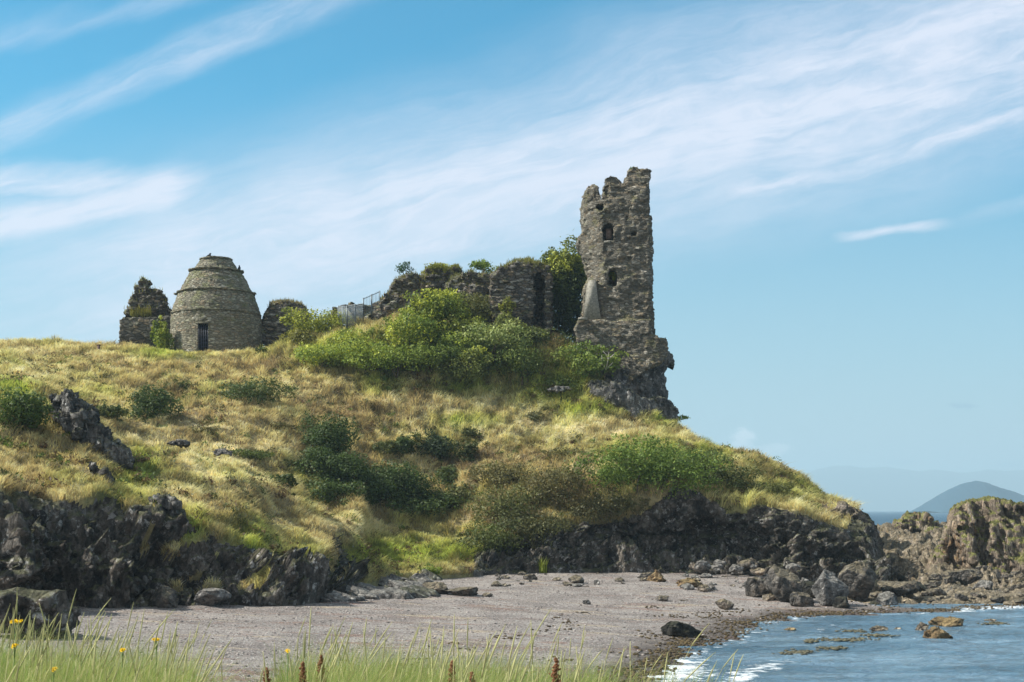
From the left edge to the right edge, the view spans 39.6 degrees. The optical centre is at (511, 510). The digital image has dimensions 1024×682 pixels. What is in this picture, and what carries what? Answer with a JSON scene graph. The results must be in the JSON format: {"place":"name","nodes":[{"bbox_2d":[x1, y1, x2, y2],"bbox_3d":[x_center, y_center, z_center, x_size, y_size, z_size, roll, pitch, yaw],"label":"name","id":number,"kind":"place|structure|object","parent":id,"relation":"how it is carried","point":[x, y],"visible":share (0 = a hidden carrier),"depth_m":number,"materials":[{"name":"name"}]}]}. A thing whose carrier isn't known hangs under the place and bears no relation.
{"place":"outdoors","nodes":[
{"label":"outdoors","id":0,"kind":"place"},
{"bbox_2d":[0,309,865,593],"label":"hillside","id":1,"kind":"structure","parent":0,"point":[88,501],"depth_m":75.84,"materials":[{"name":"plant"}]},
{"bbox_2d":[0,386,58,433],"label":"bush","id":2,"kind":"object","parent":1,"relation":"on","point":[30,412],"visible":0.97,"depth_m":53.26,"materials":[{"name":"green plant"}]},
{"bbox_2d":[49,388,134,469],"bbox_3d":[-16.176,-2.986,54.733,3.516,3.275,2.654,0,0,0],"label":"rock outcrop","id":3,"kind":"object","parent":1,"relation":"on","point":[79,419],"visible":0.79,"depth_m":53.97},
{"bbox_2d":[88,461,114,488],"bbox_3d":[-14.444,-0.936,50.009,1.092,1.600,1.019,0,0,0],"label":"rock outcrop","id":4,"kind":"object","parent":1,"relation":"on","point":[95,469],"visible":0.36,"depth_m":49.98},
{"bbox_2d":[95,401,128,423],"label":"bush","id":5,"kind":"object","parent":1,"relation":"on","point":[113,411],"visible":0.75,"depth_m":72.39,"materials":[{"name":"green plant"}]},
{"bbox_2d":[119,276,171,348],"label":"gable ruin","id":6,"kind":"object","parent":1,"relation":"on","point":[147,306],"visible":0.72,"depth_m":94.29,"materials":[{"name":"stone"}]},
{"bbox_2d":[124,382,183,419],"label":"bush","id":7,"kind":"object","parent":1,"relation":"on","point":[147,405],"visible":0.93,"depth_m":75.33,"materials":[{"name":"green plant"}]},
{"bbox_2d":[150,315,174,349],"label":"bush","id":8,"kind":"object","parent":1,"relation":"on","point":[162,336],"visible":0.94,"depth_m":92.17,"materials":[{"name":"green plant"}]},
{"bbox_2d":[145,493,185,516],"bbox_3d":[-12.072,0.044,49.823,1.312,1.346,1.335,0,0,-32],"label":"rock outcrop","id":9,"kind":"object","parent":1,"relation":"on","point":[171,505],"visible":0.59,"depth_m":49.49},
{"bbox_2d":[169,256,262,351],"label":"dovecote","id":10,"kind":"structure","parent":1,"relation":"on","point":[215,306],"depth_m":92.38,"materials":[{"name":"stone"}]},
{"bbox_2d":[230,448,274,459],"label":"bush","id":11,"kind":"object","parent":1,"relation":"on","point":[260,455],"visible":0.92,"depth_m":73.00,"materials":[{"name":"green plant"}]},
{"bbox_2d":[215,376,297,404],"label":"bush","id":12,"kind":"object","parent":1,"relation":"on","point":[244,391],"visible":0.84,"depth_m":80.03,"materials":[{"name":"green plant"}]},
{"bbox_2d":[269,473,298,487],"bbox_3d":[-10.019,-1.157,62.186,1.321,0.968,1.182,0,0,0],"label":"bush","id":13,"kind":"object","parent":1,"relation":"on","point":[290,479],"visible":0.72,"depth_m":62.05,"materials":[{"name":"green plant"}]},
{"bbox_2d":[261,297,310,346],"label":"ruined wall","id":14,"kind":"structure","parent":1,"relation":"on","point":[273,328],"depth_m":95.24,"materials":[{"name":"stone"}]},
{"bbox_2d":[278,327,318,344],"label":"bush","id":15,"kind":"object","parent":1,"relation":"on","point":[303,336],"visible":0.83,"depth_m":90.01,"materials":[{"name":"green plant"}]},
{"bbox_2d":[277,306,354,336],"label":"bush","id":16,"kind":"object","parent":1,"relation":"on","point":[320,321],"visible":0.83,"depth_m":91.06,"materials":[{"name":"green plant"}]},
{"bbox_2d":[282,444,357,480],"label":"bush","id":17,"kind":"object","parent":1,"relation":"on","point":[319,461],"visible":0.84,"depth_m":74.40,"materials":[{"name":"green plant"}]},
{"bbox_2d":[289,341,364,368],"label":"bush","id":18,"kind":"object","parent":1,"relation":"on","point":[312,352],"visible":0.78,"depth_m":86.57,"materials":[{"name":"green plant"}]},
{"bbox_2d":[295,410,361,456],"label":"bush","id":19,"kind":"object","parent":1,"relation":"on","point":[332,435],"visible":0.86,"depth_m":77.20,"materials":[{"name":"green plant"}]},
{"bbox_2d":[304,474,367,505],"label":"bush","id":20,"kind":"object","parent":1,"relation":"on","point":[328,487],"visible":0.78,"depth_m":72.76,"materials":[{"name":"green plant"}]},
{"bbox_2d":[314,447,378,490],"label":"bush","id":21,"kind":"object","parent":1,"relation":"on","point":[363,475],"visible":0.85,"depth_m":74.51,"materials":[{"name":"green plant"}]},
{"bbox_2d":[325,326,373,352],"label":"bush","id":22,"kind":"object","parent":1,"relation":"on","point":[349,335],"visible":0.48,"depth_m":87.42,"materials":[{"name":"green plant"}]},
{"bbox_2d":[328,301,377,322],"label":"fence","id":23,"kind":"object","parent":1,"relation":"on","point":[351,310],"depth_m":96.13,"materials":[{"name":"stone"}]},
{"bbox_2d":[317,336,418,373],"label":"bush","id":24,"kind":"object","parent":1,"relation":"on","point":[369,353],"visible":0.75,"depth_m":86.06,"materials":[{"name":"green plant"}]},
{"bbox_2d":[364,474,394,505],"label":"bush","id":25,"kind":"object","parent":1,"relation":"on","point":[376,489],"visible":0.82,"depth_m":74.86,"materials":[{"name":"green plant"}]},
{"bbox_2d":[371,440,398,455],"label":"bush","id":26,"kind":"object","parent":1,"relation":"on","point":[389,446],"visible":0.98,"depth_m":79.74,"materials":[{"name":"green plant"}]},
{"bbox_2d":[367,345,428,377],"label":"bush","id":27,"kind":"object","parent":1,"relation":"on","point":[392,358],"visible":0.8,"depth_m":85.79,"materials":[{"name":"green plant"}]},
{"bbox_2d":[364,271,432,320],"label":"ruined wall","id":28,"kind":"structure","parent":1,"relation":"on","point":[393,299],"depth_m":91.25,"materials":[{"name":"stone"}]},
{"bbox_2d":[356,459,454,502],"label":"bush","id":29,"kind":"object","parent":1,"relation":"on","point":[393,474],"visible":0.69,"depth_m":76.00,"materials":[{"name":"green plant"}]},
{"bbox_2d":[392,429,422,458],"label":"bush","id":30,"kind":"object","parent":1,"relation":"on","point":[406,443],"visible":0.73,"depth_m":80.51,"materials":[{"name":"green plant"}]},
{"bbox_2d":[381,310,450,352],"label":"bush","id":31,"kind":"object","parent":1,"relation":"on","point":[407,332],"visible":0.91,"depth_m":86.37,"materials":[{"name":"green plant"}]},
{"bbox_2d":[377,486,467,518],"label":"bush","id":32,"kind":"object","parent":1,"relation":"on","point":[427,503],"visible":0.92,"depth_m":75.60,"materials":[{"name":"green plant"}]},
{"bbox_2d":[400,305,446,344],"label":"bush","id":33,"kind":"object","parent":1,"relation":"on","point":[419,313],"visible":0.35,"depth_m":87.47,"materials":[{"name":"green plant"}]},
{"bbox_2d":[394,341,453,375],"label":"bush","id":34,"kind":"object","parent":1,"relation":"on","point":[423,357],"visible":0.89,"depth_m":85.40,"materials":[{"name":"green plant"}]},
{"bbox_2d":[0,346,862,578],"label":"heath","id":35,"kind":"object","parent":1,"relation":"on","point":[233,482],"visible":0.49,"depth_m":74.03,"materials":[{"name":"yellow plant"}]},
{"bbox_2d":[395,287,468,319],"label":"bush","id":36,"kind":"object","parent":1,"relation":"on","point":[441,300],"visible":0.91,"depth_m":87.52,"materials":[{"name":"green plant"}]},
{"bbox_2d":[414,426,457,461],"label":"bush","id":37,"kind":"object","parent":1,"relation":"on","point":[437,445],"visible":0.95,"depth_m":80.85,"materials":[{"name":"green plant"}]},
{"bbox_2d":[420,263,462,309],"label":"ruined wall","id":38,"kind":"structure","parent":1,"relation":"on","point":[439,278],"depth_m":92.73,"materials":[{"name":"stone"}]},
{"bbox_2d":[432,464,459,485],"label":"bush","id":39,"kind":"object","parent":1,"relation":"on","point":[445,471],"visible":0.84,"depth_m":79.02,"materials":[{"name":"green plant"}]},
{"bbox_2d":[430,340,462,367],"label":"bush","id":40,"kind":"object","parent":1,"relation":"on","point":[451,351],"visible":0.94,"depth_m":85.31,"materials":[{"name":"green plant"}]},
{"bbox_2d":[431,481,476,507],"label":"bush","id":41,"kind":"object","parent":1,"relation":"on","point":[453,490],"visible":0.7,"depth_m":76.67,"materials":[{"name":"green plant"}]},
{"bbox_2d":[422,322,491,355],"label":"bush","id":42,"kind":"object","parent":1,"relation":"on","point":[460,341],"visible":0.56,"depth_m":86.34,"materials":[{"name":"green plant"}]},
{"bbox_2d":[432,305,487,335],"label":"bush","id":43,"kind":"object","parent":1,"relation":"on","point":[453,322],"visible":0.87,"depth_m":87.31,"materials":[{"name":"green plant"}]},
{"bbox_2d":[447,439,478,463],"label":"bush","id":44,"kind":"object","parent":1,"relation":"on","point":[468,448],"visible":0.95,"depth_m":80.27,"materials":[{"name":"green plant"}]},
{"bbox_2d":[434,349,494,382],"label":"bush","id":45,"kind":"object","parent":1,"relation":"on","point":[457,368],"visible":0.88,"depth_m":85.35,"materials":[{"name":"green plant"}]},
{"bbox_2d":[445,269,492,322],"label":"ruined wall","id":46,"kind":"structure","parent":1,"relation":"on","point":[471,281],"depth_m":90.26,"materials":[{"name":"stone"}]},
{"bbox_2d":[469,259,497,272],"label":"bush","id":47,"kind":"object","parent":46,"relation":"on","point":[483,264],"visible":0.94,"depth_m":91.53,"materials":[{"name":"green plant"}]},
{"bbox_2d":[448,291,493,323],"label":"bush","id":48,"kind":"object","parent":1,"relation":"on","point":[476,306],"visible":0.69,"depth_m":88.81,"materials":[{"name":"green plant"}]},
{"bbox_2d":[455,344,495,368],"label":"bush","id":49,"kind":"object","parent":1,"relation":"on","point":[473,352],"visible":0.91,"depth_m":85.31,"materials":[{"name":"green plant"}]},
{"bbox_2d":[450,516,526,552],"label":"bush","id":50,"kind":"object","parent":1,"relation":"on","point":[489,537],"visible":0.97,"depth_m":71.24,"materials":[{"name":"green plant"}]},
{"bbox_2d":[454,320,534,361],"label":"bush","id":51,"kind":"object","parent":1,"relation":"on","point":[502,335],"visible":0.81,"depth_m":86.18,"materials":[{"name":"green plant"}]},
{"bbox_2d":[464,459,529,494],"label":"bush","id":52,"kind":"object","parent":1,"relation":"on","point":[503,472],"visible":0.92,"depth_m":76.07,"materials":[{"name":"green plant"}]},
{"bbox_2d":[489,312,528,336],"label":"bush","id":53,"kind":"object","parent":1,"relation":"on","point":[500,319],"visible":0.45,"depth_m":87.48,"materials":[{"name":"green plant"}]},
{"bbox_2d":[464,483,555,526],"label":"bush","id":54,"kind":"object","parent":1,"relation":"on","point":[511,505],"visible":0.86,"depth_m":73.40,"materials":[{"name":"green plant"}]},
{"bbox_2d":[492,324,548,344],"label":"bush","id":55,"kind":"object","parent":1,"relation":"on","point":[535,329],"visible":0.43,"depth_m":87.14,"materials":[{"name":"green plant"}]},
{"bbox_2d":[488,257,554,334],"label":"ruined wall","id":56,"kind":"structure","parent":1,"relation":"on","point":[521,283],"depth_m":88.52,"materials":[{"name":"stone"}]},
{"bbox_2d":[498,296,516,316],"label":"bush","id":57,"kind":"object","parent":56,"relation":"attached to","point":[506,305],"visible":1,"depth_m":88.11,"materials":[{"name":"green plant"}]},
{"bbox_2d":[539,229,586,291],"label":"bush","id":58,"kind":"object","parent":56,"relation":"on","point":[566,258],"visible":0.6,"depth_m":90.86,"materials":[{"name":"green plant"}]},
{"bbox_2d":[485,340,563,385],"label":"bush","id":59,"kind":"object","parent":1,"relation":"on","point":[522,361],"visible":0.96,"depth_m":85.78,"materials":[{"name":"green plant"}]},
{"bbox_2d":[495,511,578,548],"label":"bush","id":60,"kind":"object","parent":1,"relation":"on","point":[537,527],"visible":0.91,"depth_m":72.01,"materials":[{"name":"green plant"}]},
{"bbox_2d":[508,327,575,353],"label":"bush","id":61,"kind":"object","parent":1,"relation":"on","point":[557,340],"visible":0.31,"depth_m":87.54,"materials":[{"name":"green plant"}]},
{"bbox_2d":[517,462,595,508],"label":"bush","id":62,"kind":"object","parent":1,"relation":"on","point":[554,479],"visible":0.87,"depth_m":73.82,"materials":[{"name":"green plant"}]},
{"bbox_2d":[536,374,585,389],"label":"bush","id":63,"kind":"object","parent":1,"relation":"on","point":[558,381],"visible":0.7,"depth_m":85.53,"materials":[{"name":"green plant"}]},
{"bbox_2d":[539,257,584,337],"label":"bush","id":64,"kind":"object","parent":1,"relation":"on","point":[567,296],"visible":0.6,"depth_m":90.38,"materials":[{"name":"green plant"}]},
{"bbox_2d":[539,446,588,461],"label":"bush","id":65,"kind":"object","parent":1,"relation":"on","point":[568,451],"visible":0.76,"depth_m":78.33,"materials":[{"name":"green plant"}]},
{"bbox_2d":[548,338,628,377],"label":"bush","id":66,"kind":"object","parent":1,"relation":"on","point":[594,365],"visible":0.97,"depth_m":85.90,"materials":[{"name":"green plant"}]},
{"bbox_2d":[552,485,625,521],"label":"bush","id":67,"kind":"object","parent":1,"relation":"on","point":[583,505],"visible":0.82,"depth_m":73.15,"materials":[{"name":"green plant"}]},
{"bbox_2d":[591,493,651,516],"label":"bush","id":68,"kind":"object","parent":1,"relation":"on","point":[626,506],"visible":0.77,"depth_m":73.25,"materials":[{"name":"green plant"}]},
{"bbox_2d":[585,379,658,420],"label":"rock outcrop","id":69,"kind":"object","parent":1,"relation":"on","point":[619,394],"visible":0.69,"depth_m":84.45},
{"bbox_2d":[603,351,674,398],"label":"crag","id":70,"kind":"structure","parent":1,"relation":"on","point":[649,383],"depth_m":86.54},
{"bbox_2d":[572,167,668,385],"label":"ruined tower","id":71,"kind":"structure","parent":70,"relation":"on","point":[615,236],"depth_m":86.75,"materials":[{"name":"stone"}]},
{"bbox_2d":[562,431,730,498],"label":"bush","id":72,"kind":"object","parent":1,"relation":"on","point":[661,463],"visible":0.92,"depth_m":73.35,"materials":[{"name":"green plant"}]},
{"bbox_2d":[651,396,678,421],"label":"rock outcrop","id":73,"kind":"object","parent":1,"relation":"on","point":[668,408],"visible":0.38,"depth_m":85.55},
{"bbox_2d":[668,445,739,482],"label":"bush","id":74,"kind":"object","parent":1,"relation":"on","point":[708,455],"visible":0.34,"depth_m":76.04,"materials":[{"name":"green plant"}]},
{"bbox_2d":[700,464,766,491],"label":"bush","id":75,"kind":"object","parent":1,"relation":"on","point":[727,477],"visible":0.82,"depth_m":74.75,"materials":[{"name":"green plant"}]},
{"bbox_2d":[746,482,797,496],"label":"bush","id":76,"kind":"object","parent":1,"relation":"on","point":[779,488],"visible":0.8,"depth_m":74.96,"materials":[{"name":"green plant"}]},
{"bbox_2d":[822,501,867,522],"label":"rock outcrop","id":77,"kind":"object","parent":1,"relation":"on","point":[844,507],"visible":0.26,"depth_m":75.92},
{"bbox_2d":[0,487,899,607],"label":"cliff","id":78,"kind":"structure","parent":0,"point":[91,554],"depth_m":50.50,"materials":[{"name":"stone"}]},
{"bbox_2d":[0,572,951,681],"bbox_3d":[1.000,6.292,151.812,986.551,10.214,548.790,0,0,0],"label":"beach","id":79,"kind":"structure","parent":0,"point":[259,645],"depth_m":44.74,"materials":[{"name":"sand"}]},
{"bbox_2d":[0,587,80,638],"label":"rock","id":80,"kind":"object","parent":79,"relation":"on","point":[54,603],"visible":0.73,"depth_m":36.39,"materials":[{"name":"stone"}]},
{"bbox_2d":[150,586,178,607],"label":"boulder","id":81,"kind":"object","parent":79,"relation":"on","point":[164,597],"visible":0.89,"depth_m":46.92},
{"bbox_2d":[194,588,231,605],"bbox_3d":[-10.076,2.988,47.801,1.276,0.767,1.051,0,0,0],"label":"rock","id":82,"kind":"object","parent":79,"relation":"on","point":[211,596],"visible":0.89,"depth_m":47.46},
{"bbox_2d":[323,590,346,601],"bbox_3d":[-6.565,3.180,51.660,1.515,0.654,1.216,0,0,0],"label":"rock slab","id":83,"kind":"object","parent":79,"relation":"on","point":[334,596],"visible":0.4,"depth_m":51.24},
{"bbox_2d":[350,585,379,599],"bbox_3d":[-5.411,3.287,53.235,1.293,0.946,1.092,0,0,0],"label":"rock slab","id":84,"kind":"object","parent":79,"relation":"on","point":[359,591],"visible":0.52,"depth_m":52.89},
{"bbox_2d":[0,589,742,681],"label":"marram spikes","id":85,"kind":"object","parent":79,"relation":"on","point":[169,643],"visible":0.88,"depth_m":6.17,"materials":[{"name":"plant"}]},
{"bbox_2d":[378,587,413,599],"bbox_3d":[-4.328,3.395,54.395,1.543,0.868,1.103,0,0,42],"label":"rock slab","id":86,"kind":"object","parent":79,"relation":"on","point":[394,593],"visible":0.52,"depth_m":54.07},
{"bbox_2d":[0,621,810,681],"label":"dune grass","id":87,"kind":"structure","parent":79,"relation":"on","point":[61,676],"depth_m":7.11,"materials":[{"name":"plant"}]},
{"bbox_2d":[410,585,439,596],"bbox_3d":[-3.324,3.366,56.355,1.768,0.829,1.266,0,0,-23],"label":"rock slab","id":88,"kind":"object","parent":79,"relation":"on","point":[428,592],"visible":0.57,"depth_m":55.89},
{"bbox_2d":[422,581,447,593],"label":"rock","id":89,"kind":"object","parent":79,"relation":"on","point":[440,587],"visible":0.73,"depth_m":56.99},
{"bbox_2d":[445,587,477,595],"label":"rock","id":90,"kind":"object","parent":79,"relation":"on","point":[465,591],"visible":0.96,"depth_m":56.62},
{"bbox_2d":[71,572,888,681],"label":"pebbles","id":91,"kind":"object","parent":79,"relation":"on","point":[346,611],"visible":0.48,"depth_m":45.00,"materials":[{"name":"gravel"}]},
{"bbox_2d":[661,621,700,637],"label":"boulder","id":92,"kind":"object","parent":79,"relation":"on","point":[675,628],"visible":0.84,"depth_m":43.96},
{"bbox_2d":[745,577,769,596],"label":"boulder","id":93,"kind":"object","parent":79,"relation":"on","point":[754,587],"visible":0.76,"depth_m":59.74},
{"bbox_2d":[763,564,801,601],"bbox_3d":[11.165,3.137,58.679,1.502,1.808,1.233,0,0,0],"label":"boulder","id":94,"kind":"object","parent":79,"relation":"on","point":[780,584],"visible":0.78,"depth_m":58.31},
{"bbox_2d":[789,592,814,606],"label":"boulder","id":95,"kind":"object","parent":79,"relation":"on","point":[799,599],"visible":0.93,"depth_m":56.76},
{"bbox_2d":[811,569,848,606],"bbox_3d":[12.785,3.318,57.450,1.294,1.859,1.174,0,0,-26],"label":"boulder","id":96,"kind":"object","parent":79,"relation":"on","point":[828,588],"visible":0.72,"depth_m":56.99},
{"bbox_2d":[832,596,849,607],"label":"rock","id":97,"kind":"object","parent":79,"relation":"on","point":[840,602],"visible":1,"depth_m":56.44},
{"bbox_2d":[838,561,876,601],"bbox_3d":[14.960,3.207,61.316,1.507,2.005,1.204,0,0,36],"label":"boulder","id":98,"kind":"object","parent":79,"relation":"on","point":[858,578],"visible":0.81,"depth_m":60.98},
{"bbox_2d":[876,591,897,605],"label":"boulder","id":99,"kind":"object","parent":79,"relation":"on","point":[886,598],"visible":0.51,"depth_m":59.91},
{"bbox_2d":[0,0,1023,473],"label":"sky","id":100,"kind":"structure","parent":0,"point":[836,187],"materials":[{"name":"blue"}]},
{"bbox_2d":[647,511,1023,681],"bbox_3d":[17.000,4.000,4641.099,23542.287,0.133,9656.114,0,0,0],"label":"sea","id":101,"kind":"structure","parent":0,"point":[972,650],"depth_m":40.36,"materials":[{"name":"liquid"}]},
{"bbox_2d":[387,598,1023,681],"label":"seaweed","id":102,"kind":"object","parent":101,"relation":"on","point":[683,642],"visible":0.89,"depth_m":44.51,"materials":[{"name":"plant"}]},
{"bbox_2d":[772,621,1010,654],"bbox_3d":[11.589,3.970,45.560,3.390,0.058,15.167,0,0,42],"label":"floating seaweed","id":103,"kind":"object","parent":101,"relation":"on","point":[812,640],"visible":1,"depth_m":43.53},
{"bbox_2d":[923,626,952,638],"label":"sea rock","id":104,"kind":"object","parent":101,"relation":"in","point":[935,632],"visible":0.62,"depth_m":44.46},
{"bbox_2d":[928,616,963,626],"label":"sea rock","id":105,"kind":"object","parent":101,"relation":"in","point":[949,621],"visible":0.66,"depth_m":48.96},
{"bbox_2d":[805,465,1023,510],"bbox_3d":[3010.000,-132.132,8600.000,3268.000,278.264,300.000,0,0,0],"label":"hills","id":106,"kind":"structure","parent":0,"point":[885,489],"depth_m":8520.53,"materials":[{"name":"blue"}]},
{"bbox_2d":[847,521,1023,604],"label":"rocky shore","id":107,"kind":"structure","parent":0,"point":[910,551],"depth_m":75.16,"materials":[{"name":"stone"}]},
{"bbox_2d":[877,581,919,597],"bbox_3d":[16.770,3.511,61.781,1.779,0.879,1.242,0,0,29],"label":"boulder","id":108,"kind":"object","parent":107,"relation":"on","point":[898,588],"visible":0.77,"depth_m":61.39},
{"bbox_2d":[891,510,938,532],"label":"rock outcrop","id":109,"kind":"object","parent":107,"relation":"on","point":[914,522],"visible":0.72,"depth_m":112.70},
{"bbox_2d":[948,568,983,585],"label":"boulder","id":110,"kind":"object","parent":107,"relation":"on","point":[966,577],"visible":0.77,"depth_m":68.76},
{"bbox_2d":[926,495,1023,574],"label":"rock outcrop","id":111,"kind":"object","parent":107,"relation":"on","point":[988,530],"visible":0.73,"depth_m":76.62,"materials":[{"name":"stone"}]},
{"bbox_2d":[909,481,1023,512],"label":"island","id":112,"kind":"structure","parent":0,"point":[945,501],"depth_m":2059.17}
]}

